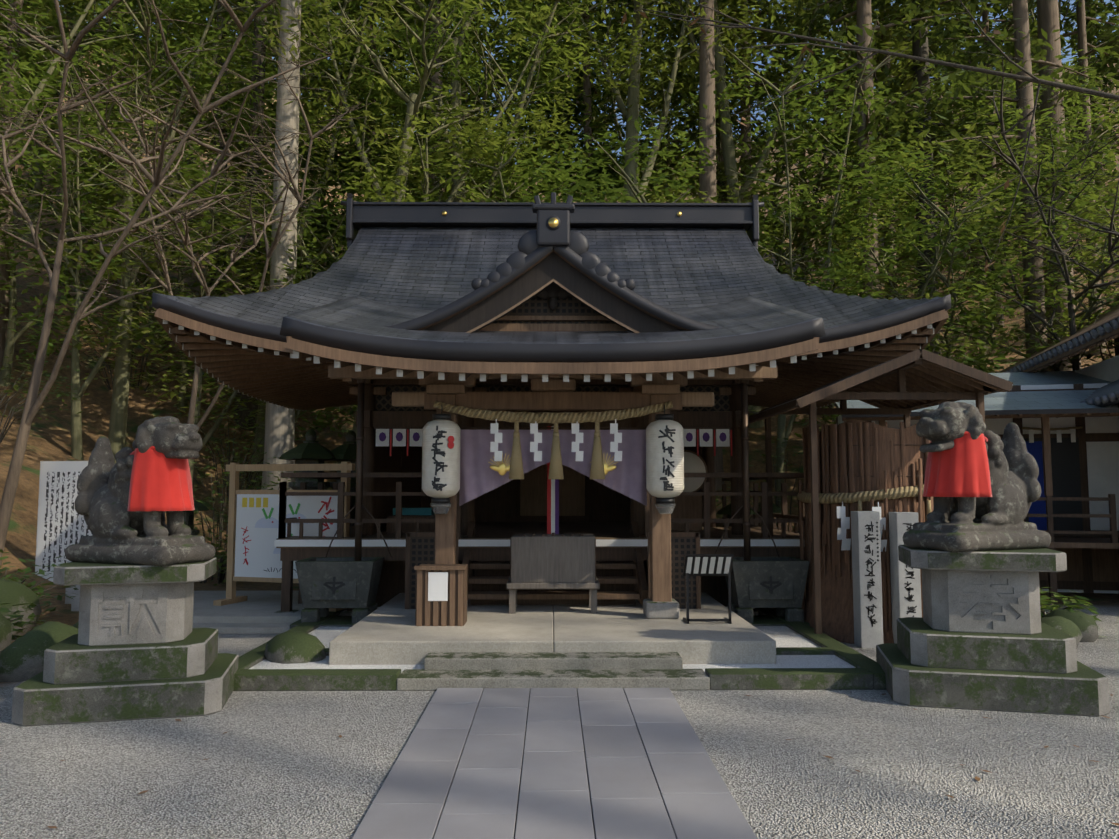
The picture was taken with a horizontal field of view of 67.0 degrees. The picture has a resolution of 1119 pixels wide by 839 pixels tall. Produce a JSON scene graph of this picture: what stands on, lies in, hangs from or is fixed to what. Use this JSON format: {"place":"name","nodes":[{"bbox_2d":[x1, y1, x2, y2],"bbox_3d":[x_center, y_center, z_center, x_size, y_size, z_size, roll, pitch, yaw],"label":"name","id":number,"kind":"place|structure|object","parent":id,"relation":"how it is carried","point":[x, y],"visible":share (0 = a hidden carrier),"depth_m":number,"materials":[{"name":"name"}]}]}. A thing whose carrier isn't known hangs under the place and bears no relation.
{"place":"outdoors","nodes":[
{"label":"outdoors","id":0,"kind":"place"},
{"bbox_2d":[341,193,763,249],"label":"roof ridge","id":1,"kind":"structure","parent":0,"point":[522,214],"depth_m":14.03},
{"bbox_2d":[352,688,756,838],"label":"paved path","id":2,"kind":"structure","parent":0,"point":[554,763],"depth_m":5.02,"materials":[{"name":"stone"}]},
{"bbox_2d":[0,29,1118,838],"bbox_3d":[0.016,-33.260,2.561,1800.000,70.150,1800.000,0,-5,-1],"label":"ground","id":3,"kind":"structure","parent":0,"point":[284,765],"depth_m":5.70,"materials":[{"name":"gravel"}]},
{"bbox_2d":[35,461,92,581],"bbox_3d":[-7.700,1.727,13.333,1.200,2.140,0.110,-1,-5,13],"label":"info board","id":4,"kind":"object","parent":3,"relation":"on","point":[62,526],"visible":0.38,"depth_m":13.35,"materials":[{"name":"white paint"}]},
{"bbox_2d":[0,81,140,386],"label":"tree","id":5,"kind":"object","parent":3,"relation":"on","point":[12,338],"visible":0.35,"depth_m":23.97,"materials":[{"name":"green plant"}]},
{"bbox_2d":[0,0,159,372],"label":"cedar tree","id":6,"kind":"object","parent":3,"relation":"on","point":[4,300],"visible":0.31,"depth_m":24.59,"materials":[{"name":"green plant"}]},
{"bbox_2d":[0,0,208,169],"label":"tree","id":7,"kind":"object","parent":3,"relation":"on","point":[50,70],"visible":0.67,"depth_m":22.34,"materials":[{"name":"green plant"}]},
{"bbox_2d":[0,0,231,263],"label":"broad tree","id":8,"kind":"object","parent":3,"relation":"on","point":[68,234],"visible":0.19,"depth_m":33.18,"materials":[{"name":"green plant"}]},
{"bbox_2d":[11,557,238,725],"bbox_3d":[-3.408,1.712,6.827,1.442,1.121,1.135,1,-5,-13],"label":"pedestal","id":9,"kind":"object","parent":3,"relation":"on","point":[137,647],"visible":0.94,"depth_m":6.45,"materials":[{"name":"stone"}]},
{"bbox_2d":[65,416,214,565],"bbox_3d":[-3.407,0.568,6.919,1.115,1.182,0.581,-2,-5,21],"label":"guardian statue","id":10,"kind":"object","parent":9,"relation":"on","point":[120,533],"visible":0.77,"depth_m":6.72,"materials":[{"name":"stone"}]},
{"bbox_2d":[127,446,194,510],"bbox_3d":[-3.212,0.468,6.846,0.494,0.536,0.506,2,-5,-23],"label":"red bib","id":11,"kind":"object","parent":10,"relation":"attached to","point":[159,481],"visible":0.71,"depth_m":6.67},
{"bbox_2d":[0,45,251,460],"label":"tree","id":12,"kind":"object","parent":3,"relation":"on","point":[76,439],"visible":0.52,"depth_m":21.15,"materials":[{"name":"green plant"}]},
{"bbox_2d":[35,38,264,323],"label":"tree","id":13,"kind":"object","parent":3,"relation":"on","point":[149,138],"visible":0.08,"depth_m":29.47,"materials":[{"name":"green plant"}]},
{"bbox_2d":[0,0,310,462],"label":"tree","id":14,"kind":"object","parent":3,"relation":"on","point":[118,420],"visible":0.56,"depth_m":22.18,"materials":[{"name":"green plant"}]},
{"bbox_2d":[0,0,326,350],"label":"broad tree","id":15,"kind":"object","parent":3,"relation":"on","point":[152,318],"visible":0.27,"depth_m":28.56,"materials":[{"name":"green plant"}]},
{"bbox_2d":[0,0,346,565],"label":"bare tree","id":16,"kind":"object","parent":3,"relation":"on","point":[33,403],"visible":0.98,"depth_m":13.07,"materials":[{"name":"brown plant"}]},
{"bbox_2d":[75,13,274,410],"bbox_3d":[-11.568,-6.143,26.273,6.374,12.218,7.004,2,-5,-28],"label":"tree","id":17,"kind":"object","parent":3,"relation":"on","point":[138,57],"visible":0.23,"depth_m":25.79,"materials":[{"name":"green plant"}]},
{"bbox_2d":[47,151,318,482],"bbox_3d":[-9.927,-2.267,22.505,6.683,9.716,6.892,0,-5,-1],"label":"tree","id":18,"kind":"object","parent":3,"relation":"on","point":[206,438],"visible":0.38,"depth_m":21.72,"materials":[{"name":"green plant"}]},
{"bbox_2d":[1,42,375,464],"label":"bare tree","id":19,"kind":"object","parent":3,"relation":"on","point":[184,218],"visible":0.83,"depth_m":17.22,"materials":[{"name":"brown plant"}]},
{"bbox_2d":[107,166,377,440],"bbox_3d":[-7.569,-2.106,24.265,8.604,10.184,8.716,0,-5,-1],"label":"tree","id":20,"kind":"object","parent":3,"relation":"on","point":[313,261],"visible":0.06,"depth_m":23.17,"materials":[{"name":"green plant"}]},
{"bbox_2d":[192,591,303,633],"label":"terrace","id":21,"kind":"structure","parent":3,"relation":"on","point":[254,613],"depth_m":10.51,"materials":[{"name":"concrete"}]},
{"bbox_2d":[213,462,354,611],"bbox_3d":[-3.638,1.525,11.305,1.950,1.905,0.550,-1,-5,16],"label":"notice board","id":22,"kind":"object","parent":21,"relation":"on","point":[253,553],"visible":0.67,"depth_m":11.37,"materials":[{"name":"white paint"},{"name":"wood"},{"name":"red paint"}]},
{"bbox_2d":[106,0,446,487],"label":"oak tree","id":23,"kind":"object","parent":3,"relation":"on","point":[261,431],"visible":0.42,"depth_m":24.64,"materials":[{"name":"green plant"}]},
{"bbox_2d":[261,0,300,489],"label":"tree trunk","id":24,"kind":"object","parent":3,"relation":"on","point":[279,430],"visible":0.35,"depth_m":21.93,"materials":[{"name":"grey plant"}]},
{"bbox_2d":[234,0,348,430],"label":"cedar tree","id":25,"kind":"object","parent":3,"relation":"on","point":[250,407],"visible":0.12,"depth_m":27.31,"materials":[{"name":"brown plant"}]},
{"bbox_2d":[279,429,336,489],"bbox_3d":[-4.162,1.355,14.073,0.909,2.400,1.050,0,-5,-1],"label":"stone lantern","id":26,"kind":"object","parent":3,"relation":"on","point":[310,450],"visible":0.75,"depth_m":13.91,"materials":[{"name":"green"}]},
{"bbox_2d":[198,37,423,290],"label":"tree","id":27,"kind":"object","parent":3,"relation":"on","point":[304,95],"visible":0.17,"depth_m":30.21,"materials":[{"name":"green plant"}]},
{"bbox_2d":[193,0,491,272],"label":"broad tree","id":28,"kind":"object","parent":3,"relation":"on","point":[345,66],"visible":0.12,"depth_m":31.38,"materials":[{"name":"green plant"}]},
{"bbox_2d":[219,181,484,437],"bbox_3d":[-4.576,-1.813,23.456,8.656,9.701,7.661,-4,-6,43],"label":"tree","id":29,"kind":"object","parent":3,"relation":"on","point":[308,213],"visible":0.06,"depth_m":22.50,"materials":[{"name":"green plant"}]},
{"bbox_2d":[255,67,472,280],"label":"tree","id":30,"kind":"object","parent":3,"relation":"on","point":[350,190],"visible":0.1,"depth_m":26.75,"materials":[{"name":"green plant"}]},
{"bbox_2d":[271,0,466,273],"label":"broad tree","id":31,"kind":"object","parent":3,"relation":"on","point":[323,219],"visible":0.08,"depth_m":30.26,"materials":[{"name":"green plant"}]},
{"bbox_2d":[292,84,565,406],"bbox_3d":[-2.879,-2.425,21.927,6.906,12.033,6.584,0,-5,-1],"label":"tree","id":32,"kind":"object","parent":3,"relation":"on","point":[474,138],"visible":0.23,"depth_m":21.01,"materials":[{"name":"green plant"}]},
{"bbox_2d":[263,0,595,201],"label":"oak tree","id":33,"kind":"object","parent":3,"relation":"on","point":[455,45],"visible":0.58,"depth_m":24.59,"materials":[{"name":"green plant"}]},
{"bbox_2d":[257,0,611,441],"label":"oak tree","id":34,"kind":"object","parent":3,"relation":"on","point":[413,102],"visible":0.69,"depth_m":22.62,"materials":[{"name":"green plant"}]},
{"bbox_2d":[358,0,624,201],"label":"broad tree","id":35,"kind":"object","parent":3,"relation":"on","point":[497,22],"visible":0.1,"depth_m":34.10,"materials":[{"name":"green plant"}]},
{"bbox_2d":[391,48,624,202],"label":"tree","id":36,"kind":"object","parent":3,"relation":"on","point":[591,124],"visible":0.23,"depth_m":26.84,"materials":[{"name":"green plant"}]},
{"bbox_2d":[408,126,635,202],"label":"tree","id":37,"kind":"object","parent":3,"relation":"on","point":[530,174],"visible":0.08,"depth_m":21.55,"materials":[{"name":"green plant"}]},
{"bbox_2d":[0,579,1097,681],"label":"mossy rocks","id":38,"kind":"object","parent":3,"relation":"on","point":[21,658],"visible":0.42,"depth_m":7.96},
{"bbox_2d":[329,593,775,664],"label":"shrine platform","id":39,"kind":"structure","parent":3,"relation":"on","point":[389,632],"depth_m":8.08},
{"bbox_2d":[414,564,467,625],"bbox_3d":[-1.225,1.817,8.795,0.520,0.610,0.340,0,-5,-1],"label":"wooden stand","id":40,"kind":"object","parent":39,"relation":"on","point":[441,594],"visible":1,"depth_m":8.65,"materials":[{"name":"brown wood"}]},
{"bbox_2d":[274,363,805,615],"bbox_3d":[-0.106,1.019,13.455,7.004,3.570,7.000,0,-5,-1],"label":"shrine building frame","id":41,"kind":"object","parent":39,"relation":"on","point":[622,561],"visible":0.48,"depth_m":10.75,"materials":[{"name":"wood"}]},
{"bbox_2d":[374,429,702,533],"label":"interior wall","id":42,"kind":"structure","parent":41,"relation":"in","point":[583,498],"depth_m":15.69,"materials":[{"name":"brown"}]},
{"bbox_2d":[152,226,950,351],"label":"roof","id":43,"kind":"structure","parent":41,"relation":"on","point":[432,268],"depth_m":12.32,"materials":[{"name":"metal"}]},
{"bbox_2d":[325,365,391,560],"bbox_3d":[-2.437,0.482,10.154,0.815,2.610,0.515,0,-5,-1],"label":"downpipe","id":44,"kind":"object","parent":43,"relation":"attached to","point":[358,525],"visible":0.58,"depth_m":10.27,"materials":[{"name":"brown metal"}]},
{"bbox_2d":[422,404,460,513],"bbox_3d":[-1.277,0.424,9.132,0.410,1.180,0.422,0,-5,-1],"label":"lantern","id":45,"kind":"object","parent":43,"relation":"attached to","point":[441,434],"visible":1,"depth_m":8.98,"materials":[{"name":"paper"}]},
{"bbox_2d":[383,252,718,357],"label":"gable","id":46,"kind":"structure","parent":43,"relation":"attached to","point":[553,291],"depth_m":9.18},
{"bbox_2d":[154,308,948,410],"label":"roof eaves","id":47,"kind":"object","parent":43,"relation":"attached to","point":[290,374],"visible":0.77,"depth_m":10.23,"materials":[{"name":"wood"}]},
{"bbox_2d":[280,296,825,361],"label":"porch roof","id":48,"kind":"structure","parent":43,"relation":"attached to","point":[359,324],"depth_m":8.32,"materials":[{"name":"metal"}]},
{"bbox_2d":[433,401,672,478],"bbox_3d":[-0.068,0.220,9.216,2.620,0.860,0.170,0,-5,-1],"label":"sacred rope","id":49,"kind":"object","parent":43,"relation":"attached to","point":[555,467],"visible":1,"depth_m":9.18,"materials":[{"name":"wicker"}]},
{"bbox_2d":[374,427,731,455],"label":"shrine banners","id":50,"kind":"object","parent":43,"relation":"attached to","point":[705,435],"visible":0.48,"depth_m":11.55,"materials":[{"name":"white cloth"},{"name":"purple cloth"},{"name":"red cloth"}]},
{"bbox_2d":[385,246,721,330],"bbox_3d":[-0.080,-1.291,10.687,3.800,1.130,3.250,0,-5,-1],"label":"gable roof edge","id":51,"kind":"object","parent":43,"relation":"attached to","point":[567,254],"depth_m":9.06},
{"bbox_2d":[471,192,635,289],"bbox_3d":[-0.066,-1.916,9.125,1.774,1.075,0.165,0,-5,-1],"label":"roof ridge ornament","id":52,"kind":"object","parent":43,"relation":"attached to","point":[553,223],"visible":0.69,"depth_m":9.08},
{"bbox_2d":[646,405,683,513],"bbox_3d":[1.143,0.426,9.154,0.410,1.180,0.422,0,-5,-1],"label":"lantern","id":53,"kind":"object","parent":43,"relation":"attached to","point":[664,459],"visible":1,"depth_m":9.00,"materials":[{"name":"paper"}]},
{"bbox_2d":[715,365,778,560],"bbox_3d":[2.283,0.485,10.196,0.815,2.610,0.515,0,-5,-1],"label":"downpipe","id":54,"kind":"object","parent":43,"relation":"attached to","point":[746,505],"visible":0.58,"depth_m":10.32,"materials":[{"name":"brown metal"}]},
{"bbox_2d":[459,426,646,533],"bbox_3d":[-0.076,0.750,10.055,2.160,1.450,1.521,0,-5,-1],"label":"shrine curtain","id":55,"kind":"object","parent":41,"relation":"hanging from","point":[482,471],"visible":0.79,"depth_m":9.48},
{"bbox_2d":[671,450,707,529],"bbox_3d":[1.897,1.089,13.043,0.680,1.215,0.605,0,-5,-1],"label":"drum","id":56,"kind":"object","parent":41,"relation":"on","point":[688,507],"visible":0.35,"depth_m":12.77,"materials":[{"name":"brown wood"}]},
{"bbox_2d":[506,533,599,613],"bbox_3d":[-0.074,1.760,9.763,1.050,0.878,0.560,0,-5,-1],"label":"offering box","id":57,"kind":"object","parent":39,"relation":"on","point":[553,561],"visible":1,"depth_m":9.53,"materials":[{"name":"grey wood"}]},
{"bbox_2d":[328,366,777,618],"bbox_3d":[-0.079,0.774,10.406,4.980,2.949,2.482,0,-5,-1],"label":"shrine porch","id":58,"kind":"object","parent":39,"relation":"on","point":[452,389],"visible":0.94,"depth_m":9.35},
{"bbox_2d":[683,554,733,623],"bbox_3d":[1.554,1.770,8.902,0.500,0.722,0.364,0,-5,-1],"label":"sign stand","id":59,"kind":"object","parent":39,"relation":"on","point":[707,564],"visible":1,"depth_m":8.81,"materials":[{"name":"grey"}]},
{"bbox_2d":[249,607,855,672],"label":"white gravel beds","id":60,"kind":"object","parent":3,"relation":"on","point":[783,636],"visible":0.2,"depth_m":7.85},
{"bbox_2d":[290,557,383,628],"bbox_3d":[-2.659,2.088,10.265,1.000,0.775,0.720,0,-5,-1],"label":"water basin","id":61,"kind":"object","parent":60,"relation":"on","point":[326,584],"visible":0.83,"depth_m":9.98,"materials":[{"name":"stone"}]},
{"bbox_2d":[725,557,809,625],"bbox_3d":[2.501,2.092,10.312,1.000,0.775,0.720,0,-5,-1],"label":"water basin","id":62,"kind":"object","parent":60,"relation":"on","point":[778,584],"visible":0.75,"depth_m":10.02,"materials":[{"name":"stone"}]},
{"bbox_2d":[397,652,709,690],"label":"shrine steps","id":63,"kind":"structure","parent":3,"relation":"on","point":[530,670],"depth_m":7.42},
{"bbox_2d":[234,608,885,690],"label":"kerb stones","id":64,"kind":"object","parent":3,"relation":"on","point":[867,673],"visible":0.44,"depth_m":7.21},
{"bbox_2d":[505,0,673,202],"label":"cedar tree","id":65,"kind":"object","parent":3,"relation":"on","point":[585,87],"visible":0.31,"depth_m":32.15,"materials":[{"name":"green plant"}]},
{"bbox_2d":[493,0,699,202],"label":"broad tree","id":66,"kind":"object","parent":3,"relation":"on","point":[606,94],"visible":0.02,"depth_m":39.65,"materials":[{"name":"green plant"}]},
{"bbox_2d":[486,115,766,262],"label":"tree","id":67,"kind":"object","parent":3,"relation":"on","point":[661,178],"visible":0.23,"depth_m":19.87,"materials":[{"name":"green plant"}]},
{"bbox_2d":[517,0,762,202],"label":"broad tree","id":68,"kind":"object","parent":3,"relation":"on","point":[613,111],"visible":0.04,"depth_m":38.22,"materials":[{"name":"green plant"}]},
{"bbox_2d":[508,0,809,202],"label":"oak tree","id":69,"kind":"object","parent":3,"relation":"on","point":[634,87],"visible":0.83,"depth_m":25.98,"materials":[{"name":"green plant"}]},
{"bbox_2d":[537,0,848,428],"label":"oak tree","id":70,"kind":"object","parent":3,"relation":"on","point":[729,158],"visible":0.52,"depth_m":27.52,"materials":[{"name":"green plant"}]},
{"bbox_2d":[699,0,723,490],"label":"cedar tree","id":71,"kind":"object","parent":3,"relation":"on","point":[707,180],"visible":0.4,"depth_m":24.42,"materials":[{"name":"brown plant"}]},
{"bbox_2d":[616,72,832,256],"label":"tree","id":72,"kind":"object","parent":3,"relation":"on","point":[771,159],"visible":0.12,"depth_m":31.71,"materials":[{"name":"green plant"}]},
{"bbox_2d":[621,0,844,248],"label":"cedar tree","id":73,"kind":"object","parent":3,"relation":"on","point":[769,40],"visible":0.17,"depth_m":31.32,"materials":[{"name":"green plant"}]},
{"bbox_2d":[656,0,830,200],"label":"cedar tree","id":74,"kind":"object","parent":3,"relation":"on","point":[746,138],"visible":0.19,"depth_m":30.96,"materials":[{"name":"green plant"}]},
{"bbox_2d":[605,0,934,280],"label":"broad tree","id":75,"kind":"object","parent":3,"relation":"on","point":[754,34],"visible":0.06,"depth_m":31.65,"materials":[{"name":"green plant"}]},
{"bbox_2d":[653,16,941,526],"bbox_3d":[5.804,-3.427,22.624,7.230,12.986,7.013,0,-5,-1],"label":"tree","id":76,"kind":"object","parent":3,"relation":"on","point":[829,258],"visible":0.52,"depth_m":21.70,"materials":[{"name":"green plant"}]},
{"bbox_2d":[736,116,927,407],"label":"tree","id":77,"kind":"object","parent":3,"relation":"on","point":[801,157],"visible":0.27,"depth_m":28.18,"materials":[{"name":"green plant"}]},
{"bbox_2d":[733,0,996,298],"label":"cedar tree","id":78,"kind":"object","parent":3,"relation":"on","point":[863,29],"visible":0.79,"depth_m":25.01,"materials":[{"name":"green plant"}]},
{"bbox_2d":[799,419,933,643],"bbox_3d":[3.851,1.295,10.226,1.941,2.500,1.850,0,-5,-1],"label":"tree stump","id":79,"kind":"object","parent":3,"relation":"on","point":[857,455],"visible":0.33,"depth_m":9.62,"materials":[{"name":"wood"}]},
{"bbox_2d":[797,485,930,551],"bbox_3d":[3.826,1.232,10.240,1.814,0.909,1.812,0,-5,-1],"label":"sacred rope","id":80,"kind":"object","parent":79,"relation":"on","point":[860,497],"visible":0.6,"depth_m":9.51,"materials":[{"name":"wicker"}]},
{"bbox_2d":[851,511,882,647],"bbox_3d":[3.361,1.737,9.242,0.240,1.460,0.225,0,-5,-1],"label":"stone post","id":81,"kind":"object","parent":3,"relation":"on","point":[867,581],"visible":1,"depth_m":9.15,"materials":[{"name":"stone"}]},
{"bbox_2d":[740,349,1012,633],"bbox_3d":[3.636,0.959,10.354,2.307,3.190,3.038,0,-5,-1],"label":"wooden shelter","id":82,"kind":"object","parent":3,"relation":"on","point":[905,385],"visible":0.83,"depth_m":9.42,"materials":[{"name":"brown wood"}]},
{"bbox_2d":[788,0,987,298],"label":"cedar tree","id":83,"kind":"object","parent":3,"relation":"on","point":[908,81],"visible":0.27,"depth_m":29.20,"materials":[{"name":"green plant"}]},
{"bbox_2d":[758,144,1042,437],"bbox_3d":[8.098,-1.798,21.617,6.953,9.927,6.485,0,-5,-1],"label":"tree","id":84,"kind":"object","parent":3,"relation":"on","point":[917,225],"visible":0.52,"depth_m":20.19,"materials":[{"name":"green plant"}]},
{"bbox_2d":[889,512,921,642],"bbox_3d":[3.771,1.740,9.215,0.240,1.450,0.225,0,-5,-1],"label":"stone post","id":85,"kind":"object","parent":3,"relation":"on","point":[905,590],"visible":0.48,"depth_m":9.14,"materials":[{"name":"stone"}]},
{"bbox_2d":[787,0,1069,354],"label":"cedar tree","id":86,"kind":"object","parent":3,"relation":"on","point":[923,50],"visible":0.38,"depth_m":26.96,"materials":[{"name":"green plant"}]},
{"bbox_2d":[810,106,1118,372],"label":"tree","id":87,"kind":"object","parent":3,"relation":"on","point":[955,296],"visible":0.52,"depth_m":21.11,"materials":[{"name":"green plant"}]},
{"bbox_2d":[836,355,1118,602],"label":"side building","id":88,"kind":"structure","parent":3,"relation":"on","point":[1075,516],"depth_m":13.99,"materials":[{"name":"paint"}]},
{"bbox_2d":[833,371,1118,417],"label":"building roof","id":89,"kind":"structure","parent":88,"relation":"on","point":[1037,402],"depth_m":13.46,"materials":[{"name":"metal"}]},
{"bbox_2d":[842,413,1118,495],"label":"lean-to frame","id":90,"kind":"object","parent":89,"relation":"attached to","point":[1046,452],"visible":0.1,"depth_m":12.85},
{"bbox_2d":[1003,317,1118,372],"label":"roof","id":91,"kind":"structure","parent":88,"relation":"attached to","point":[1081,343],"depth_m":14.51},
{"bbox_2d":[878,60,1090,370],"bbox_3d":[14.071,-6.047,28.261,6.804,11.987,7.458,-3,-6,35],"label":"tree","id":92,"kind":"object","parent":3,"relation":"on","point":[953,190],"visible":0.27,"depth_m":27.55,"materials":[{"name":"green plant"}]},
{"bbox_2d":[900,0,1072,328],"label":"cedar tree","id":93,"kind":"object","parent":3,"relation":"on","point":[1033,35],"visible":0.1,"depth_m":36.74,"materials":[{"name":"green plant"}]},
{"bbox_2d":[876,545,1109,716],"bbox_3d":[3.550,1.696,7.143,1.550,1.205,1.220,-1,-5,13],"label":"pedestal","id":94,"kind":"object","parent":3,"relation":"on","point":[978,635],"visible":1,"depth_m":6.73,"materials":[{"name":"stone"}]},
{"bbox_2d":[903,401,1050,551],"bbox_3d":[3.549,0.477,7.241,1.177,1.247,0.613,2,-5,-24],"label":"guardian lion statue","id":95,"kind":"object","parent":94,"relation":"on","point":[995,521],"visible":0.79,"depth_m":7.04,"materials":[{"name":"stone"}]},
{"bbox_2d":[923,431,991,496],"bbox_3d":[3.348,0.370,7.152,0.521,0.565,0.534,-2,-5,20],"label":"red bib","id":96,"kind":"object","parent":95,"relation":"attached to","point":[960,468],"visible":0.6,"depth_m":6.96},
{"bbox_2d":[874,0,1118,371],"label":"cedar tree","id":97,"kind":"object","parent":3,"relation":"on","point":[1021,49],"visible":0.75,"depth_m":24.83,"materials":[{"name":"green plant"}]},
{"bbox_2d":[909,140,1118,372],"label":"tree","id":98,"kind":"object","parent":3,"relation":"on","point":[1093,300],"visible":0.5,"depth_m":21.46,"materials":[{"name":"green plant"}]},
{"bbox_2d":[937,0,1097,370],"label":"cedar tree","id":99,"kind":"object","parent":3,"relation":"on","point":[1048,17],"visible":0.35,"depth_m":28.40,"materials":[{"name":"brown plant"}]},
{"bbox_2d":[935,49,1118,370],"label":"bare tree","id":100,"kind":"object","parent":3,"relation":"on","point":[1065,274],"visible":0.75,"depth_m":19.63,"materials":[{"name":"brown plant"}]},
{"bbox_2d":[935,49,1118,287],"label":"tree","id":101,"kind":"object","parent":3,"relation":"on","point":[1081,116],"visible":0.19,"depth_m":29.45,"materials":[{"name":"green plant"}]},
{"bbox_2d":[962,92,1118,362],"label":"tree","id":102,"kind":"object","parent":3,"relation":"on","point":[1068,184],"visible":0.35,"depth_m":23.98,"materials":[{"name":"green plant"}]},
{"bbox_2d":[985,0,1118,354],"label":"cedar tree","id":103,"kind":"object","parent":3,"relation":"on","point":[1082,33],"visible":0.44,"depth_m":31.73,"materials":[{"name":"green plant"}]},
{"bbox_2d":[59,0,1117,163],"label":"sky","id":104,"kind":"structure","parent":0,"point":[1071,1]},
{"bbox_2d":[621,0,1118,272],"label":"tree branch","id":105,"kind":"object","parent":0,"point":[1032,78],"visible":1,"depth_m":8.15,"materials":[{"name":"brown plant"}]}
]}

